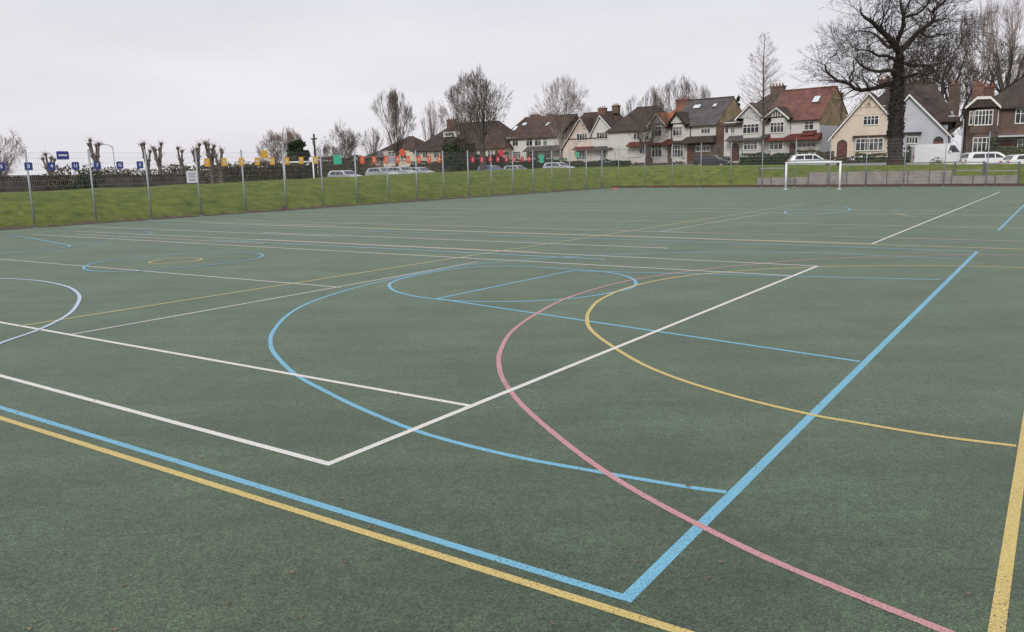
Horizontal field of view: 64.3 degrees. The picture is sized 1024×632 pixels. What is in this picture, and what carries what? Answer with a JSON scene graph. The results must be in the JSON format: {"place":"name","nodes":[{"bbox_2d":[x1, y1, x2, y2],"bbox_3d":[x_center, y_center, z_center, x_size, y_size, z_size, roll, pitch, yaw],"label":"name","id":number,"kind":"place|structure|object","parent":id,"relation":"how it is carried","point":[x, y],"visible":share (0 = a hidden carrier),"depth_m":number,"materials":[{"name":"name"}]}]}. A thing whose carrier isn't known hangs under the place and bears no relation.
{"place":"outdoors","nodes":[
{"label":"outdoors","id":0,"kind":"place"},
{"bbox_2d":[0,164,1023,227],"bbox_3d":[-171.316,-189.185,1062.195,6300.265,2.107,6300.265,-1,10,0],"label":"ground","id":1,"kind":"structure","parent":0,"point":[741,174],"depth_m":44.84,"materials":[{"name":"green plant"}]},
{"bbox_2d":[0,131,26,182],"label":"bare tree","id":2,"kind":"object","parent":1,"relation":"on","point":[5,159],"visible":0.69,"depth_m":73.72,"materials":[{"name":"brown plant"}]},
{"bbox_2d":[37,151,56,174],"bbox_3d":[-32.296,-9.572,57.049,1.147,4.287,1.010,-10,14,-40],"label":"pollarded tree","id":3,"kind":"object","parent":1,"relation":"on","point":[45,154],"visible":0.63,"depth_m":56.77,"materials":[{"name":"brown plant"}]},
{"bbox_2d":[43,164,79,190],"bbox_3d":[-24.615,-6.931,45.228,2.374,3.001,2.552,-1,10,0],"label":"shrub","id":4,"kind":"object","parent":1,"relation":"on","point":[61,185],"visible":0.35,"depth_m":44.61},
{"bbox_2d":[73,164,106,188],"bbox_3d":[-22.639,-6.798,43.450,1.597,2.766,1.472,-1,10,0],"label":"shrub","id":5,"kind":"object","parent":1,"relation":"on","point":[82,184],"visible":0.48,"depth_m":43.34,"materials":[{"name":"green plant"}]},
{"bbox_2d":[85,137,103,173],"bbox_3d":[-28.988,-10.077,56.906,1.233,5.084,1.211,5,12,30],"label":"pollarded tree","id":6,"kind":"object","parent":1,"relation":"on","point":[96,155],"visible":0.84,"depth_m":56.64,"materials":[{"name":"brown plant"}]},
{"bbox_2d":[0,174,205,191],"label":"board fence","id":7,"kind":"object","parent":1,"relation":"on","point":[38,178],"visible":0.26,"depth_m":49.16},
{"bbox_2d":[81,166,156,175],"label":"thicket","id":8,"kind":"object","parent":1,"relation":"on","point":[105,171],"visible":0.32,"depth_m":88.28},
{"bbox_2d":[136,140,153,173],"bbox_3d":[-25.394,-10.029,57.018,1.130,4.597,0.984,-1,10,0],"label":"pollarded tree","id":9,"kind":"object","parent":1,"relation":"on","point":[142,144],"visible":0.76,"depth_m":56.85,"materials":[{"name":"brown plant"}]},
{"bbox_2d":[149,138,165,173],"bbox_3d":[-24.632,-10.037,56.995,1.039,4.672,1.060,-1,10,0],"label":"pollarded tree","id":10,"kind":"object","parent":1,"relation":"on","point":[156,158],"visible":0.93,"depth_m":56.74,"materials":[{"name":"brown plant"}]},
{"bbox_2d":[150,164,194,174],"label":"thicket","id":11,"kind":"object","parent":1,"relation":"on","point":[174,169],"visible":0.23,"depth_m":78.24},
{"bbox_2d":[176,145,185,173],"bbox_3d":[-23.114,-9.918,57.065,0.904,4.324,0.877,-7,12,-26],"label":"pollarded tree","id":12,"kind":"object","parent":1,"relation":"on","point":[180,158],"visible":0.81,"depth_m":56.81,"materials":[{"name":"brown plant"}]},
{"bbox_2d":[190,140,205,173],"bbox_3d":[-21.949,-10.066,57.044,1.136,4.431,0.943,5,12,32],"label":"pollarded tree","id":13,"kind":"object","parent":1,"relation":"on","point":[199,144],"visible":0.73,"depth_m":56.78,"materials":[{"name":"brown plant"}]},
{"bbox_2d":[201,139,218,183],"bbox_3d":[-21.087,-10.171,57.029,1.102,4.483,1.099,6,13,35],"label":"pollarded tree","id":14,"kind":"object","parent":1,"relation":"on","point":[208,149],"visible":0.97,"depth_m":56.80,"materials":[{"name":"brown plant"}]},
{"bbox_2d":[212,146,225,182],"bbox_3d":[-20.407,-9.961,57.014,0.997,4.015,1.063,-9,13,-37],"label":"pollarded tree","id":15,"kind":"object","parent":1,"relation":"on","point":[221,150],"visible":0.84,"depth_m":56.80,"materials":[{"name":"brown plant"}]},
{"bbox_2d":[189,159,318,183],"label":"hedge","id":16,"kind":"object","parent":1,"relation":"on","point":[300,168],"visible":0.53,"depth_m":70.54,"materials":[{"name":"plant"}]},
{"bbox_2d":[255,129,290,166],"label":"bare tree","id":17,"kind":"object","parent":1,"relation":"on","point":[276,138],"visible":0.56,"depth_m":92.71,"materials":[{"name":"brown plant"}]},
{"bbox_2d":[282,125,303,153],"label":"bare tree","id":18,"kind":"object","parent":1,"relation":"on","point":[290,135],"visible":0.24,"depth_m":97.15,"materials":[{"name":"brown plant"}]},
{"bbox_2d":[286,138,311,164],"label":"evergreen tree","id":19,"kind":"object","parent":1,"relation":"on","point":[295,146],"visible":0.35,"depth_m":92.47,"materials":[{"name":"green plant"}]},
{"bbox_2d":[311,134,317,177],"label":"telegraph pole","id":20,"kind":"object","parent":1,"relation":"on","point":[313,140],"visible":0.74,"depth_m":74.35,"materials":[{"name":"wood"}]},
{"bbox_2d":[311,143,343,170],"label":"bare tree","id":21,"kind":"object","parent":1,"relation":"on","point":[325,150],"visible":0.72,"depth_m":98.01,"materials":[{"name":"brown plant"}]},
{"bbox_2d":[321,119,364,157],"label":"bare tree","id":22,"kind":"object","parent":1,"relation":"on","point":[351,143],"visible":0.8,"depth_m":117.13,"materials":[{"name":"brown plant"}]},
{"bbox_2d":[327,170,360,176],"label":"parked car","id":23,"kind":"object","parent":1,"relation":"on","point":[347,173],"visible":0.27,"depth_m":88.13,"materials":[{"name":"silver metal"}]},
{"bbox_2d":[318,154,370,177],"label":"hedge","id":24,"kind":"object","parent":1,"relation":"on","point":[351,165],"visible":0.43,"depth_m":105.94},
{"bbox_2d":[359,125,383,166],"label":"bare tree","id":25,"kind":"object","parent":1,"relation":"on","point":[374,148],"visible":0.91,"depth_m":146.56,"materials":[{"name":"brown plant"}]},
{"bbox_2d":[365,167,398,174],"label":"parked car","id":26,"kind":"object","parent":1,"relation":"on","point":[376,171],"visible":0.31,"depth_m":95.88,"materials":[{"name":"silver metal"}]},
{"bbox_2d":[369,86,416,165],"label":"bare tree","id":27,"kind":"object","parent":1,"relation":"on","point":[393,98],"visible":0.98,"depth_m":145.75,"materials":[{"name":"brown plant"}]},
{"bbox_2d":[366,136,424,167],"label":"bungalow","id":28,"kind":"object","parent":1,"relation":"on","point":[412,142],"visible":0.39,"depth_m":167.33,"materials":[{"name":"paint"}]},
{"bbox_2d":[388,166,417,173],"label":"parked car","id":29,"kind":"object","parent":1,"relation":"on","point":[406,170],"visible":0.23,"depth_m":99.65,"materials":[{"name":"silver metal"}]},
{"bbox_2d":[411,167,433,172],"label":"parked car","id":30,"kind":"object","parent":1,"relation":"on","point":[421,170],"visible":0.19,"depth_m":103.59,"materials":[{"name":"silver metal"}]},
{"bbox_2d":[410,161,441,171],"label":"hedge","id":31,"kind":"object","parent":1,"relation":"on","point":[431,167],"visible":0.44,"depth_m":127.39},
{"bbox_2d":[420,98,440,142],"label":"bare tree","id":32,"kind":"object","parent":1,"relation":"on","point":[433,127],"visible":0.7,"depth_m":165.22,"materials":[{"name":"brown plant"}]},
{"bbox_2d":[440,141,466,171],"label":"shrub","id":33,"kind":"object","parent":1,"relation":"on","point":[451,151],"visible":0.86,"depth_m":109.76,"materials":[{"name":"green plant"}]},
{"bbox_2d":[443,138,475,171],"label":"hedge","id":34,"kind":"object","parent":1,"relation":"on","point":[466,145],"visible":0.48,"depth_m":113.81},
{"bbox_2d":[434,71,488,161],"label":"bare tree","id":35,"kind":"object","parent":1,"relation":"on","point":[442,116],"visible":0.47,"depth_m":124.13,"materials":[{"name":"brown plant"}]},
{"bbox_2d":[410,118,513,163],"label":"detached house","id":36,"kind":"structure","parent":1,"relation":"on","point":[433,144],"depth_m":158.61,"materials":[{"name":"brown tile"}]},
{"bbox_2d":[448,63,513,170],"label":"bare tree","id":37,"kind":"object","parent":1,"relation":"on","point":[482,88],"visible":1,"depth_m":106.77,"materials":[{"name":"brown plant"}]},
{"bbox_2d":[475,152,509,168],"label":"hedge","id":38,"kind":"object","parent":1,"relation":"on","point":[501,163],"visible":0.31,"depth_m":112.06,"materials":[{"name":"green plant"}]},
{"bbox_2d":[0,186,1023,631],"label":"sports court","id":39,"kind":"object","parent":1,"relation":"on","point":[350,324],"visible":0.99,"depth_m":5.85,"materials":[{"name":"asphalt"}]},
{"bbox_2d":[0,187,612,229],"bbox_3d":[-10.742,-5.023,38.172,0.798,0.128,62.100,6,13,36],"label":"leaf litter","id":40,"kind":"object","parent":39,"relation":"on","point":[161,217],"visible":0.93,"depth_m":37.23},
{"bbox_2d":[0,149,616,228],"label":"fence","id":41,"kind":"object","parent":39,"relation":"on","point":[590,162],"visible":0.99,"depth_m":38.44,"materials":[{"name":"metal"}]},
{"bbox_2d":[56,151,68,159],"bbox_3d":[-16.504,-5.898,29.924,0.040,0.300,0.440,6,13,36],"label":"sign plate","id":42,"kind":"object","parent":41,"relation":"attached to","point":[62,155],"visible":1,"depth_m":29.91,"materials":[{"name":"blue"}]},
{"bbox_2d":[186,171,197,182],"bbox_3d":[-13.412,-5.827,34.137,0.040,0.500,0.500,6,13,36],"label":"notice board","id":43,"kind":"object","parent":41,"relation":"attached to","point":[191,176],"visible":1,"depth_m":34.13,"materials":[{"name":"white"}]},
{"bbox_2d":[783,161,843,189],"bbox_3d":[18.226,-8.472,49.108,3.443,1.660,0.862,7,14,40],"label":"football goal","id":44,"kind":"object","parent":39,"relation":"on","point":[840,165],"visible":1,"depth_m":48.53,"materials":[{"name":"white paint"}]},
{"bbox_2d":[612,184,1023,187],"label":"kerb","id":45,"kind":"structure","parent":39,"relation":"on","point":[874,185],"depth_m":53.01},
{"bbox_2d":[618,132,1023,187],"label":"fence","id":46,"kind":"object","parent":39,"relation":"on","point":[762,174],"visible":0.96,"depth_m":53.23,"materials":[{"name":"metal"}]},
{"bbox_2d":[509,158,564,168],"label":"hedge","id":47,"kind":"object","parent":1,"relation":"on","point":[535,165],"visible":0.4,"depth_m":123.97,"materials":[{"name":"green plant"}]},
{"bbox_2d":[506,112,578,163],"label":"semi detached house","id":48,"kind":"structure","parent":1,"relation":"on","point":[521,139],"depth_m":151.50,"materials":[{"name":"paint"}]},
{"bbox_2d":[525,75,630,161],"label":"bare tree","id":49,"kind":"object","parent":1,"relation":"on","point":[556,115],"visible":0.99,"depth_m":114.12,"materials":[{"name":"brown wood"}]},
{"bbox_2d":[562,106,621,162],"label":"semi detached house","id":50,"kind":"structure","parent":1,"relation":"on","point":[602,120],"depth_m":137.78,"materials":[{"name":"paint"}]},
{"bbox_2d":[563,159,631,167],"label":"hedge","id":51,"kind":"object","parent":1,"relation":"on","point":[625,163],"visible":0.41,"depth_m":110.95,"materials":[{"name":"green plant"}]},
{"bbox_2d":[604,103,666,164],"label":"detached house","id":52,"kind":"structure","parent":1,"relation":"on","point":[620,138],"depth_m":132.63,"materials":[{"name":"paint"}]},
{"bbox_2d":[619,85,668,163],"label":"bare tree","id":53,"kind":"object","parent":1,"relation":"on","point":[650,121],"visible":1,"depth_m":115.00,"materials":[{"name":"brown plant"}]},
{"bbox_2d":[631,161,685,165],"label":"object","id":54,"kind":"object","parent":1,"relation":"on","point":[650,163],"visible":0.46,"depth_m":103.72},
{"bbox_2d":[651,75,696,112],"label":"bare tree","id":55,"kind":"object","parent":1,"relation":"on","point":[667,90],"visible":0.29,"depth_m":145.60,"materials":[{"name":"brown plant"}]},
{"bbox_2d":[647,96,741,164],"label":"semi detached house","id":56,"kind":"structure","parent":1,"relation":"on","point":[692,123],"depth_m":116.45,"materials":[{"name":"paint"}]},
{"bbox_2d":[651,145,661,157],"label":"window","id":57,"kind":"structure","parent":56,"relation":"in","point":[659,149],"depth_m":119.63,"materials":[{"name":"grey glass"}]},
{"bbox_2d":[673,126,681,135],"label":"window","id":58,"kind":"structure","parent":56,"relation":"in","point":[677,131],"depth_m":116.66,"materials":[{"name":"white glass"}]},
{"bbox_2d":[671,145,683,157],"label":"window","id":59,"kind":"structure","parent":56,"relation":"in","point":[679,153],"depth_m":117.11,"materials":[{"name":"white glass"}]},
{"bbox_2d":[687,147,692,160],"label":"door","id":60,"kind":"structure","parent":56,"relation":"in","point":[689,149],"depth_m":116.63,"materials":[{"name":"red wood"}]},
{"bbox_2d":[696,145,710,151],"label":"window","id":61,"kind":"structure","parent":56,"relation":"in","point":[698,148],"depth_m":115.04,"materials":[{"name":"white glass"}]},
{"bbox_2d":[690,86,712,98],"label":"bare tree","id":62,"kind":"object","parent":1,"relation":"on","point":[703,93],"visible":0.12,"depth_m":150.30,"materials":[{"name":"brown plant"}]},
{"bbox_2d":[736,32,789,155],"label":"bare tree","id":63,"kind":"object","parent":1,"relation":"on","point":[764,86],"visible":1,"depth_m":88.92,"materials":[{"name":"brown plant"}]},
{"bbox_2d":[738,152,792,164],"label":"hedge","id":64,"kind":"object","parent":1,"relation":"on","point":[752,159],"visible":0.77,"depth_m":89.17,"materials":[{"name":"green plant"}]},
{"bbox_2d":[756,177,784,184],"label":"timber boards","id":65,"kind":"object","parent":1,"relation":"on","point":[776,182],"visible":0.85,"depth_m":55.63,"materials":[{"name":"wood"}]},
{"bbox_2d":[721,83,847,161],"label":"semi detached house","id":66,"kind":"structure","parent":1,"relation":"on","point":[811,116],"depth_m":99.73,"materials":[{"name":"paint"}]},
{"bbox_2d":[732,145,737,160],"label":"door","id":67,"kind":"structure","parent":66,"relation":"in","point":[735,153],"depth_m":104.57,"materials":[{"name":"red wood"}]},
{"bbox_2d":[742,123,758,133],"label":"window","id":68,"kind":"structure","parent":66,"relation":"in","point":[747,128],"depth_m":101.87,"materials":[{"name":"white glass"}]},
{"bbox_2d":[743,141,757,149],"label":"window","id":69,"kind":"structure","parent":66,"relation":"in","point":[747,145],"depth_m":102.29,"materials":[{"name":"white glass"}]},
{"bbox_2d":[769,141,782,149],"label":"window","id":70,"kind":"structure","parent":66,"relation":"in","point":[773,145],"depth_m":99.93,"materials":[{"name":"white glass"}]},
{"bbox_2d":[770,122,783,132],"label":"window","id":71,"kind":"structure","parent":66,"relation":"in","point":[775,127],"depth_m":99.51,"materials":[{"name":"white glass"}]},
{"bbox_2d":[797,141,816,147],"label":"window","id":72,"kind":"structure","parent":66,"relation":"in","point":[799,144],"depth_m":98.04,"materials":[{"name":"grey glass"}]},
{"bbox_2d":[804,121,813,130],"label":"window","id":73,"kind":"structure","parent":66,"relation":"in","point":[808,125],"depth_m":97.47,"materials":[{"name":"clear glass"}]},
{"bbox_2d":[787,177,807,184],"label":"timber boards","id":74,"kind":"object","parent":1,"relation":"on","point":[791,182],"visible":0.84,"depth_m":54.64,"materials":[{"name":"wood"}]},
{"bbox_2d":[786,154,835,164],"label":"parked car","id":75,"kind":"object","parent":1,"relation":"on","point":[809,156],"visible":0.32,"depth_m":76.00,"materials":[{"name":"silver metal"}]},
{"bbox_2d":[790,149,833,159],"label":"hedge","id":76,"kind":"object","parent":1,"relation":"on","point":[820,154],"visible":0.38,"depth_m":83.09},
{"bbox_2d":[827,156,858,164],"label":"hedge","id":77,"kind":"object","parent":1,"relation":"on","point":[843,159],"visible":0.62,"depth_m":77.52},
{"bbox_2d":[843,162,886,164],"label":"garden wall","id":78,"kind":"structure","parent":1,"relation":"on","point":[878,163],"depth_m":74.83,"materials":[{"name":"concrete"}]},
{"bbox_2d":[854,152,886,162],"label":"hedge","id":79,"kind":"object","parent":1,"relation":"on","point":[872,158],"visible":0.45,"depth_m":77.05,"materials":[{"name":"green plant"}]},
{"bbox_2d":[808,170,951,184],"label":"timber boards","id":80,"kind":"object","parent":1,"relation":"on","point":[817,176],"visible":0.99,"depth_m":51.46,"materials":[{"name":"wood"}]},
{"bbox_2d":[789,0,999,164],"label":"oak tree","id":81,"kind":"object","parent":1,"relation":"on","point":[896,102],"visible":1,"depth_m":59.72,"materials":[{"name":"brown plant"}]},
{"bbox_2d":[827,76,961,159],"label":"semi detached house","id":82,"kind":"structure","parent":1,"relation":"on","point":[927,120],"depth_m":88.22,"materials":[{"name":"paint"}]},
{"bbox_2d":[838,143,845,156],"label":"door","id":83,"kind":"structure","parent":82,"relation":"in","point":[843,145],"depth_m":90.45,"materials":[{"name":"brown wood"}]},
{"bbox_2d":[855,138,883,150],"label":"window","id":84,"kind":"structure","parent":82,"relation":"in","point":[859,142],"depth_m":88.60,"materials":[{"name":"white glass"}]},
{"bbox_2d":[863,115,878,125],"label":"window","id":85,"kind":"structure","parent":82,"relation":"in","point":[867,120],"depth_m":88.53,"materials":[{"name":"white glass"}]},
{"bbox_2d":[907,136,918,143],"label":"window","id":86,"kind":"structure","parent":82,"relation":"in","point":[913,138],"depth_m":86.73,"materials":[{"name":"clear glass"}]},
{"bbox_2d":[903,146,911,164],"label":"hedge","id":87,"kind":"object","parent":1,"relation":"on","point":[908,158],"visible":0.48,"depth_m":75.46,"materials":[{"name":"green plant"}]},
{"bbox_2d":[906,161,961,164],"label":"garden wall","id":88,"kind":"structure","parent":1,"relation":"on","point":[931,163],"depth_m":72.75,"materials":[{"name":"concrete"}]},
{"bbox_2d":[876,11,1023,146],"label":"bare tree","id":89,"kind":"object","parent":1,"relation":"on","point":[943,91],"visible":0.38,"depth_m":108.11,"materials":[{"name":"brown plant"}]},
{"bbox_2d":[948,115,963,160],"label":"street lamp","id":90,"kind":"object","parent":1,"relation":"on","point":[962,134],"visible":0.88,"depth_m":72.39,"materials":[{"name":"metal"}]},
{"bbox_2d":[953,161,984,179],"bbox_3d":[27.345,-8.525,48.812,1.627,1.450,0.100,6,13,36],"label":"steel railing","id":91,"kind":"object","parent":1,"relation":"on","point":[983,162],"visible":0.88,"depth_m":48.70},
{"bbox_2d":[950,3,1015,106],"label":"bare tree","id":92,"kind":"object","parent":1,"relation":"on","point":[972,53],"visible":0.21,"depth_m":120.17,"materials":[{"name":"brown plant"}]},
{"bbox_2d":[951,175,1017,183],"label":"timber boards","id":93,"kind":"object","parent":1,"relation":"on","point":[1006,178],"visible":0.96,"depth_m":48.20,"materials":[{"name":"wood"}]},
{"bbox_2d":[985,136,998,151],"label":"evergreen tree","id":94,"kind":"object","parent":1,"relation":"on","point":[993,147],"visible":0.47,"depth_m":77.38,"materials":[{"name":"green plant"}]},
{"bbox_2d":[961,0,1023,92],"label":"bare tree","id":95,"kind":"object","parent":1,"relation":"on","point":[1011,55],"visible":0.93,"depth_m":101.15,"materials":[{"name":"brown plant"}]},
{"bbox_2d":[962,75,1023,152],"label":"brick house","id":96,"kind":"structure","parent":1,"relation":"on","point":[999,115],"depth_m":80.15,"materials":[{"name":"brick"}]},
{"bbox_2d":[972,137,988,151],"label":"window","id":97,"kind":"structure","parent":96,"relation":"in","point":[978,139],"depth_m":80.49,"materials":[{"name":"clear glass"}]},
{"bbox_2d":[974,110,993,125],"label":"window","id":98,"kind":"structure","parent":96,"relation":"in","point":[981,117],"depth_m":79.98,"materials":[{"name":"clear glass"}]},
{"bbox_2d":[1015,108,1023,123],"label":"window","id":99,"kind":"structure","parent":96,"relation":"in","point":[1019,115],"depth_m":79.36,"materials":[{"name":"clear glass"}]},
{"bbox_2d":[983,162,1020,183],"bbox_3d":[28.719,-8.338,47.807,1.822,1.380,0.100,6,13,36],"label":"steel railing","id":100,"kind":"object","parent":1,"relation":"on","point":[1018,170],"visible":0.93,"depth_m":47.58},
{"bbox_2d":[999,146,1023,155],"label":"hedge","id":101,"kind":"object","parent":1,"relation":"on","point":[1019,148],"visible":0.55,"depth_m":74.33,"materials":[{"name":"green plant"}]},
{"bbox_2d":[1004,44,1023,86],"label":"bare tree","id":102,"kind":"object","parent":1,"relation":"on","point":[1015,73],"visible":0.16,"depth_m":114.25,"materials":[{"name":"brown plant"}]},
{"bbox_2d":[0,0,1023,175],"label":"sky","id":103,"kind":"structure","parent":0,"point":[120,74],"materials":[{"name":"white"}]},
{"bbox_2d":[3,218,1022,631],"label":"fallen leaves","id":104,"kind":"object","parent":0,"point":[463,476],"visible":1,"depth_m":4.46,"materials":[{"name":"brown plant"}]},
{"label":"pavement","id":105,"kind":"structure","parent":0,"visible":0},
{"bbox_2d":[959,152,1005,163],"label":"parked car","id":106,"kind":"object","parent":105,"relation":"on","point":[978,156],"visible":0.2,"depth_m":72.15,"materials":[{"name":"white paint"}]},
{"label":"road","id":107,"kind":"structure","parent":0,"visible":0},
{"bbox_2d":[543,162,574,167],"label":"parked car","id":108,"kind":"object","parent":107,"relation":"on","point":[560,165],"visible":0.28,"depth_m":105.68,"materials":[{"name":"silver metal"}]},
{"bbox_2d":[693,155,733,164],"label":"parked car","id":109,"kind":"object","parent":107,"relation":"on","point":[708,160],"visible":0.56,"depth_m":87.94,"materials":[{"name":"black paint"}]},
{"bbox_2d":[909,143,962,161],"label":"parked van","id":110,"kind":"object","parent":107,"relation":"on","point":[932,151],"visible":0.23,"depth_m":73.95,"materials":[{"name":"white paint"}]},
{"bbox_2d":[1000,154,1023,163],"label":"parked car","id":111,"kind":"object","parent":107,"relation":"on","point":[1016,156],"visible":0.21,"depth_m":70.30,"materials":[{"name":"white paint"}]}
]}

